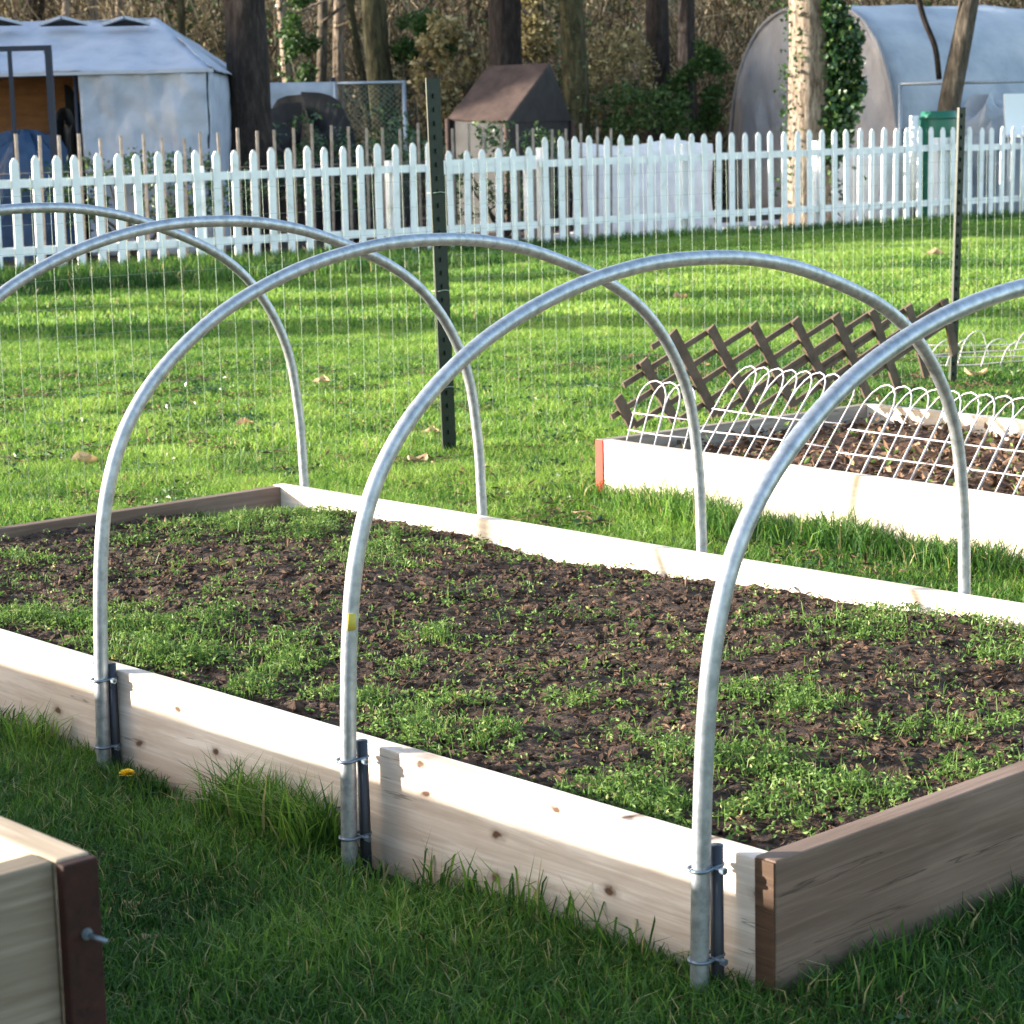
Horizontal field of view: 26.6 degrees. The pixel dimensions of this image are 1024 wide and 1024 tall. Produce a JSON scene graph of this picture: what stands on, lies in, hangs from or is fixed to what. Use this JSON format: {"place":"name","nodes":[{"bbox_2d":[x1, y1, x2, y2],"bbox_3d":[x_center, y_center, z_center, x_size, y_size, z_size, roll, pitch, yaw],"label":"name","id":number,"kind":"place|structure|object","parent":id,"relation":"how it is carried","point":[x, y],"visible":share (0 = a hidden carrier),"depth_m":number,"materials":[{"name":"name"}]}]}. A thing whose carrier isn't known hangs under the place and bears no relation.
{"place":"outdoors","nodes":[
{"label":"outdoors","id":0,"kind":"place"},
{"bbox_2d":[3,200,780,271],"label":"woodland floor","id":1,"kind":"structure","parent":0,"point":[302,244],"depth_m":30.57,"materials":[{"name":"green plant"}]},
{"bbox_2d":[0,45,57,240],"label":"pergola","id":2,"kind":"object","parent":1,"relation":"on","point":[46,50],"visible":0.66,"depth_m":25.68,"materials":[{"name":"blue metal"}]},
{"bbox_2d":[24,0,44,20],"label":"tree","id":3,"kind":"object","parent":1,"relation":"on","point":[30,4],"visible":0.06,"depth_m":40.77,"materials":[{"name":"brown plant"}]},
{"bbox_2d":[0,76,79,133],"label":"plywood sheet","id":4,"kind":"object","parent":1,"relation":"on","point":[31,104],"depth_m":28.37,"materials":[{"name":"brown wood"}]},
{"bbox_2d":[0,129,87,260],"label":"covered pile","id":5,"kind":"object","parent":1,"relation":"on","point":[28,150],"visible":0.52,"depth_m":27.01,"materials":[{"name":"blue plastic"}]},
{"bbox_2d":[62,0,69,19],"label":"tree","id":6,"kind":"object","parent":1,"relation":"on","point":[66,8],"visible":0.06,"depth_m":39.90,"materials":[{"name":"beige plant"}]},
{"bbox_2d":[56,84,91,255],"bbox_3d":[-5.641,-4.348,27.645,0.572,2.195,0.880,-1,10,0],"label":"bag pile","id":7,"kind":"object","parent":1,"relation":"on","point":[65,124],"visible":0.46,"depth_m":27.49,"materials":[{"name":"black plastic"}]},
{"bbox_2d":[89,0,97,20],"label":"tree","id":8,"kind":"object","parent":1,"relation":"on","point":[91,9],"visible":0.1,"depth_m":40.87,"materials":[{"name":"brown plant"}]},
{"bbox_2d":[0,16,232,255],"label":"carport tent","id":9,"kind":"object","parent":1,"relation":"on","point":[154,80],"visible":0.55,"depth_m":27.17,"materials":[{"name":"white fabric"}]},
{"bbox_2d":[115,0,121,17],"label":"tree","id":10,"kind":"object","parent":1,"relation":"on","point":[118,11],"visible":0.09,"depth_m":41.89,"materials":[{"name":"beige plant"}]},
{"bbox_2d":[6,146,268,258],"bbox_3d":[-4.478,-3.703,26.050,3.172,1.402,2.553,-1,10,0],"label":"shrub","id":11,"kind":"object","parent":1,"relation":"on","point":[172,213],"visible":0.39,"depth_m":25.81,"materials":[{"name":"green plant"}]},
{"bbox_2d":[177,0,224,52],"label":"tree","id":12,"kind":"object","parent":1,"relation":"on","point":[181,14],"visible":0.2,"depth_m":39.92,"materials":[{"name":"brown plant"}]},
{"bbox_2d":[223,0,272,247],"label":"tree","id":13,"kind":"object","parent":1,"relation":"on","point":[247,51],"visible":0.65,"depth_m":28.84,"materials":[{"name":"brown plant"}]},
{"bbox_2d":[265,0,328,81],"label":"tree","id":14,"kind":"object","parent":1,"relation":"on","point":[287,72],"visible":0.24,"depth_m":38.62,"materials":[{"name":"beige plant"}]},
{"bbox_2d":[279,0,324,81],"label":"shrub","id":15,"kind":"object","parent":1,"relation":"on","point":[291,23],"visible":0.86,"depth_m":37.86,"materials":[{"name":"green plant"}]},
{"bbox_2d":[270,77,334,108],"bbox_3d":[-3.961,-6.050,36.502,2.046,2.465,0.099,-1,10,0],"label":"sheet screen","id":16,"kind":"object","parent":1,"relation":"on","point":[278,90],"visible":0.08,"depth_m":36.30,"materials":[{"name":"blue plastic"}]},
{"bbox_2d":[6,123,613,268],"bbox_3d":[-3.267,-3.748,25.479,12.070,1.588,0.046,-9,12,-37],"label":"lath fence","id":17,"kind":"object","parent":1,"relation":"on","point":[294,165],"visible":0.45,"depth_m":26.26,"materials":[{"name":"wood"}]},
{"bbox_2d":[271,92,375,230],"bbox_3d":[-3.380,-5.664,35.006,2.575,2.219,1.568,-1,10,0],"label":"brush pile","id":18,"kind":"object","parent":1,"relation":"on","point":[284,109],"visible":0.39,"depth_m":34.66,"materials":[{"name":"black plant"}]},
{"bbox_2d":[316,0,353,81],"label":"tree","id":19,"kind":"object","parent":1,"relation":"on","point":[322,18],"visible":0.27,"depth_m":39.13,"materials":[{"name":"brown plant"}]},
{"bbox_2d":[333,0,344,111],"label":"tree","id":20,"kind":"object","parent":1,"relation":"on","point":[338,50],"visible":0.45,"depth_m":39.70,"materials":[{"name":"brown plant"}]},
{"bbox_2d":[273,98,427,242],"bbox_3d":[-2.193,-4.655,29.620,2.570,1.974,2.149,-1,10,0],"label":"shrub","id":21,"kind":"object","parent":1,"relation":"on","point":[405,154],"visible":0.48,"depth_m":29.52,"materials":[{"name":"green plant"}]},
{"bbox_2d":[345,0,373,165],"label":"tree","id":22,"kind":"object","parent":1,"relation":"on","point":[359,62],"visible":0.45,"depth_m":38.03,"materials":[{"name":"brown plant"}]},
{"bbox_2d":[333,80,409,224],"bbox_3d":[-2.319,-5.923,35.805,1.200,2.372,0.070,-1,10,0],"label":"chain link panel","id":23,"kind":"object","parent":1,"relation":"on","point":[404,109],"visible":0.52,"depth_m":35.66,"materials":[{"name":"metal"}]},
{"bbox_2d":[361,0,410,221],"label":"tree","id":24,"kind":"object","parent":1,"relation":"on","point":[376,45],"visible":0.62,"depth_m":37.53,"materials":[{"name":"brown plant"}]},
{"bbox_2d":[389,6,460,204],"bbox_3d":[-1.462,-6.973,37.844,1.327,3.731,1.114,-1,10,0],"label":"shrub","id":25,"kind":"object","parent":1,"relation":"on","point":[416,24],"visible":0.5,"depth_m":37.52,"materials":[{"name":"green plant"}]},
{"bbox_2d":[405,8,483,213],"bbox_3d":[-1.115,-6.776,36.916,1.296,3.636,1.195,4,11,30],"label":"shrub","id":26,"kind":"object","parent":1,"relation":"on","point":[433,48],"visible":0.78,"depth_m":36.54,"materials":[{"name":"green plant"}]},
{"bbox_2d":[464,0,487,92],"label":"tree","id":27,"kind":"object","parent":1,"relation":"on","point":[468,27],"visible":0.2,"depth_m":41.10,"materials":[{"name":"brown plant"}]},
{"bbox_2d":[488,0,521,65],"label":"tree","id":28,"kind":"object","parent":1,"relation":"on","point":[505,30],"visible":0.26,"depth_m":35.41,"materials":[{"name":"brown plant"}]},
{"bbox_2d":[443,118,572,235],"bbox_3d":[-0.115,-4.731,30.632,2.236,1.687,1.788,-1,10,0],"label":"shrub","id":29,"kind":"object","parent":1,"relation":"on","point":[492,140],"visible":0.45,"depth_m":30.50,"materials":[{"name":"green plant"}]},
{"bbox_2d":[445,63,574,231],"bbox_3d":[-0.020,-5.604,33.256,1.428,2.490,2.588,4,11,31],"label":"canvas shelter","id":30,"kind":"object","parent":1,"relation":"on","point":[524,97],"visible":0.54,"depth_m":32.51,"materials":[{"name":"beige canvas"},{"name":"brown canvas"}]},
{"bbox_2d":[0,0,1023,210],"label":"undergrowth","id":31,"kind":"object","parent":1,"relation":"on","point":[710,14],"visible":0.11,"depth_m":41.39,"materials":[{"name":"plant"}]},
{"bbox_2d":[521,0,560,71],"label":"shrub","id":32,"kind":"object","parent":1,"relation":"on","point":[544,49],"visible":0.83,"depth_m":37.97,"materials":[{"name":"green plant"}]},
{"bbox_2d":[534,0,595,62],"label":"tree","id":33,"kind":"object","parent":1,"relation":"on","point":[539,8],"visible":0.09,"depth_m":39.89,"materials":[{"name":"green plant"}]},
{"bbox_2d":[544,0,612,143],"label":"tree","id":34,"kind":"object","parent":1,"relation":"on","point":[574,79],"visible":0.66,"depth_m":35.11,"materials":[{"name":"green plant"}]},
{"bbox_2d":[586,18,661,145],"bbox_3d":[1.716,-6.607,36.415,1.469,3.346,1.331,-6,11,-25],"label":"shrub","id":35,"kind":"object","parent":1,"relation":"on","point":[595,54],"visible":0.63,"depth_m":36.14,"materials":[{"name":"green plant"}]},
{"bbox_2d":[590,75,700,145],"bbox_3d":[2.149,-5.972,35.527,1.881,2.376,1.528,-1,10,0],"label":"shrub","id":36,"kind":"object","parent":1,"relation":"on","point":[639,98],"visible":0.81,"depth_m":35.19,"materials":[{"name":"green plant"}]},
{"bbox_2d":[644,0,669,143],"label":"tree","id":37,"kind":"object","parent":1,"relation":"on","point":[657,23],"visible":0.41,"depth_m":37.02,"materials":[{"name":"brown plant"}]},
{"bbox_2d":[677,0,696,142],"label":"tree","id":38,"kind":"object","parent":1,"relation":"on","point":[686,30],"visible":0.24,"depth_m":38.95,"materials":[{"name":"brown plant"}]},
{"bbox_2d":[665,38,731,142],"bbox_3d":[3.191,-6.564,36.924,1.190,3.016,0.946,-1,10,0],"label":"shrub","id":39,"kind":"object","parent":1,"relation":"on","point":[706,58],"visible":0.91,"depth_m":36.67,"materials":[{"name":"green plant"}]},
{"bbox_2d":[772,0,871,225],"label":"tree","id":40,"kind":"object","parent":1,"relation":"on","point":[822,54],"visible":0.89,"depth_m":31.34,"materials":[{"name":"green plant"}]},
{"bbox_2d":[915,0,978,218],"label":"tree","id":41,"kind":"object","parent":1,"relation":"on","point":[951,91],"visible":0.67,"depth_m":32.55,"materials":[{"name":"brown plant"}]},
{"bbox_2d":[0,208,1023,1023],"bbox_3d":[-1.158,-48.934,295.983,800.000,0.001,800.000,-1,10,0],"label":"ground","id":42,"kind":"structure","parent":0,"point":[386,887],"depth_m":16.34,"materials":[{"name":"green plant"}]},
{"bbox_2d":[0,816,108,1023],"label":"raised box","id":43,"kind":"object","parent":42,"relation":"on","point":[52,940],"visible":1,"depth_m":2.08,"materials":[{"name":"grey wood"}]},
{"bbox_2d":[71,451,98,463],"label":"fallen leaf","id":44,"kind":"object","parent":42,"relation":"on","point":[88,458],"visible":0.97,"depth_m":8.95,"materials":[{"name":"beige plant"}]},
{"bbox_2d":[122,900,139,907],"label":"fallen leaf","id":45,"kind":"object","parent":42,"relation":"on","point":[138,902],"visible":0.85,"depth_m":3.70,"materials":[{"name":"plant"}]},
{"bbox_2d":[110,769,156,802],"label":"dandelion","id":46,"kind":"object","parent":42,"relation":"on","point":[127,772],"visible":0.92,"depth_m":4.35,"materials":[{"name":"yellow plant"}]},
{"bbox_2d":[236,417,252,424],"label":"fallen leaf","id":47,"kind":"object","parent":42,"relation":"on","point":[245,420],"visible":0.73,"depth_m":10.10,"materials":[{"name":"beige plant"}]},
{"bbox_2d":[0,142,533,269],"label":"picket fence","id":48,"kind":"object","parent":42,"relation":"on","point":[199,176],"visible":0.69,"depth_m":24.59,"materials":[{"name":"white paint"}]},
{"bbox_2d":[313,374,330,383],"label":"fallen leaf","id":49,"kind":"object","parent":42,"relation":"on","point":[321,379],"visible":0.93,"depth_m":11.81,"materials":[{"name":"beige plant"}]},
{"bbox_2d":[407,453,427,461],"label":"fallen leaf","id":50,"kind":"object","parent":42,"relation":"on","point":[418,457],"visible":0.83,"depth_m":8.77,"materials":[{"name":"beige plant"}]},
{"bbox_2d":[422,426,439,432],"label":"fallen leaf","id":51,"kind":"object","parent":42,"relation":"on","point":[433,429],"visible":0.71,"depth_m":9.63,"materials":[{"name":"beige plant"}]},
{"bbox_2d":[444,147,536,247],"bbox_3d":[-0.283,-3.881,26.849,1.482,1.250,0.068,-9,12,-36],"label":"picket fence","id":52,"kind":"object","parent":42,"relation":"on","point":[482,164],"visible":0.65,"depth_m":26.82,"materials":[{"name":"white paint"}]},
{"bbox_2d":[0,579,1018,1023],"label":"turf weeds","id":53,"kind":"object","parent":42,"relation":"on","point":[946,1021],"visible":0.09,"depth_m":3.12,"materials":[{"name":"green plant"}]},
{"bbox_2d":[0,483,1023,1004],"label":"raised bed","id":54,"kind":"object","parent":42,"relation":"on","point":[526,691],"visible":0.94,"depth_m":4.33,"materials":[{"name":"brown wood"}]},
{"bbox_2d":[0,202,308,486],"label":"metal hoop","id":55,"kind":"object","parent":54,"relation":"attached to","point":[241,273],"visible":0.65,"depth_m":6.59,"materials":[{"name":"metal"}]},
{"bbox_2d":[0,215,486,515],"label":"metal hoop","id":56,"kind":"object","parent":54,"relation":"attached to","point":[38,269],"visible":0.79,"depth_m":5.69,"materials":[{"name":"metal"}]},
{"bbox_2d":[90,233,706,774],"bbox_3d":[-0.180,-0.037,5.028,1.878,1.213,0.068,-10,13,-42],"label":"metal hoop","id":57,"kind":"object","parent":54,"relation":"attached to","point":[108,743],"visible":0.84,"depth_m":4.58,"materials":[{"name":"metal"}]},
{"bbox_2d":[336,250,970,876],"bbox_3d":[0.378,0.068,4.401,1.880,1.191,0.068,-10,13,-42],"label":"metal hoop","id":58,"kind":"object","parent":54,"relation":"attached to","point":[352,760],"visible":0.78,"depth_m":3.91,"materials":[{"name":"metal"}]},
{"bbox_2d":[686,278,1023,1002],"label":"metal hoop","id":59,"kind":"object","parent":54,"relation":"attached to","point":[706,869],"visible":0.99,"depth_m":3.22,"materials":[{"name":"metal"}]},
{"bbox_2d":[0,78,1023,510],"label":"wire fence","id":60,"kind":"object","parent":42,"relation":"on","point":[436,192],"visible":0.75,"depth_m":8.96,"materials":[{"name":"grey"}]},
{"bbox_2d":[0,346,1023,575],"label":"turf thatch","id":61,"kind":"object","parent":42,"relation":"on","point":[576,511],"visible":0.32,"depth_m":9.54,"materials":[{"name":"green plant"}]},
{"bbox_2d":[0,345,1023,567],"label":"turf weeds","id":62,"kind":"object","parent":42,"relation":"on","point":[555,435],"visible":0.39,"depth_m":10.23,"materials":[{"name":"green plant"}]},
{"bbox_2d":[22,824,1023,1023],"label":"turf thatch","id":63,"kind":"object","parent":42,"relation":"on","point":[689,1013],"visible":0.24,"depth_m":3.24,"materials":[{"name":"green plant"}]},
{"bbox_2d":[673,292,687,298],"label":"fallen leaf","id":64,"kind":"object","parent":42,"relation":"on","point":[678,295],"visible":0.85,"depth_m":17.53,"materials":[{"name":"brown plant"}]},
{"bbox_2d":[536,127,955,244],"bbox_3d":[3.444,-4.479,29.692,7.871,1.504,0.160,-9,12,-37],"label":"picket fence","id":65,"kind":"object","parent":42,"relation":"on","point":[815,152],"visible":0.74,"depth_m":29.35,"materials":[{"name":"white paint"}]},
{"bbox_2d":[595,403,1023,570],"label":"raised bed","id":66,"kind":"object","parent":42,"relation":"on","point":[917,499],"visible":0.75,"depth_m":7.36,"materials":[{"name":"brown wood"}]},
{"bbox_2d":[626,380,695,448],"bbox_3d":[0.525,-0.310,7.699,0.119,0.300,0.320,-9,12,-37],"label":"wire edging","id":67,"kind":"object","parent":66,"relation":"on","point":[661,416],"visible":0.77,"depth_m":7.70,"materials":[{"name":"grey metal"}]},
{"bbox_2d":[700,365,854,466],"bbox_3d":[0.863,-0.289,7.340,0.229,0.378,0.659,-9,12,-37],"label":"wire edging","id":68,"kind":"object","parent":66,"relation":"on","point":[778,395],"visible":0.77,"depth_m":7.36,"materials":[{"name":"grey metal"}]},
{"bbox_2d":[609,298,958,428],"bbox_3d":[1.157,-0.596,8.420,2.037,0.374,0.024,-9,12,-37],"label":"trellis","id":69,"kind":"object","parent":66,"relation":"on","point":[811,354],"visible":0.77,"depth_m":8.29,"materials":[{"name":"brown wood"}]},
{"bbox_2d":[830,384,1023,494],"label":"wire edging","id":70,"kind":"object","parent":66,"relation":"on","point":[998,448],"visible":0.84,"depth_m":6.80,"materials":[{"name":"grey metal"}]},
{"bbox_2d":[727,4,1023,214],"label":"arched shelter","id":71,"kind":"object","parent":42,"relation":"on","point":[897,48],"visible":0.3,"depth_m":34.73,"materials":[{"name":"grey plastic"}]},
{"bbox_2d":[909,115,918,200],"bbox_3d":[5.961,-5.235,32.100,0.180,1.270,0.180,-1,10,0],"label":"white post","id":72,"kind":"object","parent":42,"relation":"on","point":[913,124],"visible":0.5,"depth_m":32.03,"materials":[{"name":"white plastic"}]},
{"bbox_2d":[926,248,943,254],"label":"fallen leaf","id":73,"kind":"object","parent":42,"relation":"on","point":[937,251],"visible":0.9,"depth_m":22.91,"materials":[{"name":"beige plant"}]},
{"bbox_2d":[964,367,987,376],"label":"fallen leaf","id":74,"kind":"object","parent":42,"relation":"on","point":[967,371],"visible":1,"depth_m":11.44,"materials":[{"name":"beige plant"}]},
{"bbox_2d":[929,330,1023,367],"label":"wire edging","id":75,"kind":"object","parent":42,"relation":"on","point":[986,350],"visible":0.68,"depth_m":11.96,"materials":[{"name":"grey metal"}]},
{"bbox_2d":[962,126,1023,217],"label":"picket fence","id":76,"kind":"object","parent":42,"relation":"on","point":[981,147],"visible":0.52,"depth_m":32.36,"materials":[{"name":"white paint"}]},
{"bbox_2d":[1003,94,1023,211],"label":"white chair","id":77,"kind":"object","parent":42,"relation":"on","point":[1013,109],"visible":0.83,"depth_m":33.02,"materials":[{"name":"white plastic"}]},
{"bbox_2d":[1,0,1023,205],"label":"hillside","id":78,"kind":"structure","parent":0,"point":[523,9],"depth_m":51.06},
{"bbox_2d":[521,219,805,238],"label":"gravel path","id":79,"kind":"structure","parent":0,"point":[776,222],"depth_m":32.66,"materials":[{"name":"grey gravel"}]},
{"bbox_2d":[567,138,714,238],"bbox_3d":[1.805,-4.461,29.773,2.586,1.322,0.212,-9,12,-37],"label":"picket fence","id":80,"kind":"object","parent":79,"relation":"on","point":[628,186],"visible":0.4,"depth_m":29.73,"materials":[{"name":"white wood"}]},
{"bbox_2d":[831,146,915,222],"bbox_3d":[6.800,-5.172,33.766,6.447,1.152,0.221,-9,12,-37],"label":"sheeting screen","id":81,"kind":"object","parent":79,"relation":"on","point":[853,161],"visible":0.09,"depth_m":32.70,"materials":[{"name":"white plastic"}]},
{"bbox_2d":[919,111,956,219],"bbox_3d":[6.344,-5.141,32.219,0.602,1.628,0.602,-1,10,0],"label":"barrel","id":82,"kind":"object","parent":79,"relation":"on","point":[936,121],"visible":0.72,"depth_m":31.93,"materials":[{"name":"teal plastic"}]},
{"bbox_2d":[898,80,1023,145],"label":"pipe frame","id":83,"kind":"object","parent":79,"relation":"on","point":[901,84],"visible":0.72,"depth_m":33.08,"materials":[{"name":"metal"}]},
{"bbox_2d":[964,90,1020,214],"bbox_3d":[7.558,-5.619,33.969,1.263,1.967,1.000,-1,10,0],"label":"sheet heap","id":84,"kind":"object","parent":79,"relation":"on","point":[985,112],"visible":0.45,"depth_m":33.60,"materials":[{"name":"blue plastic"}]}
]}

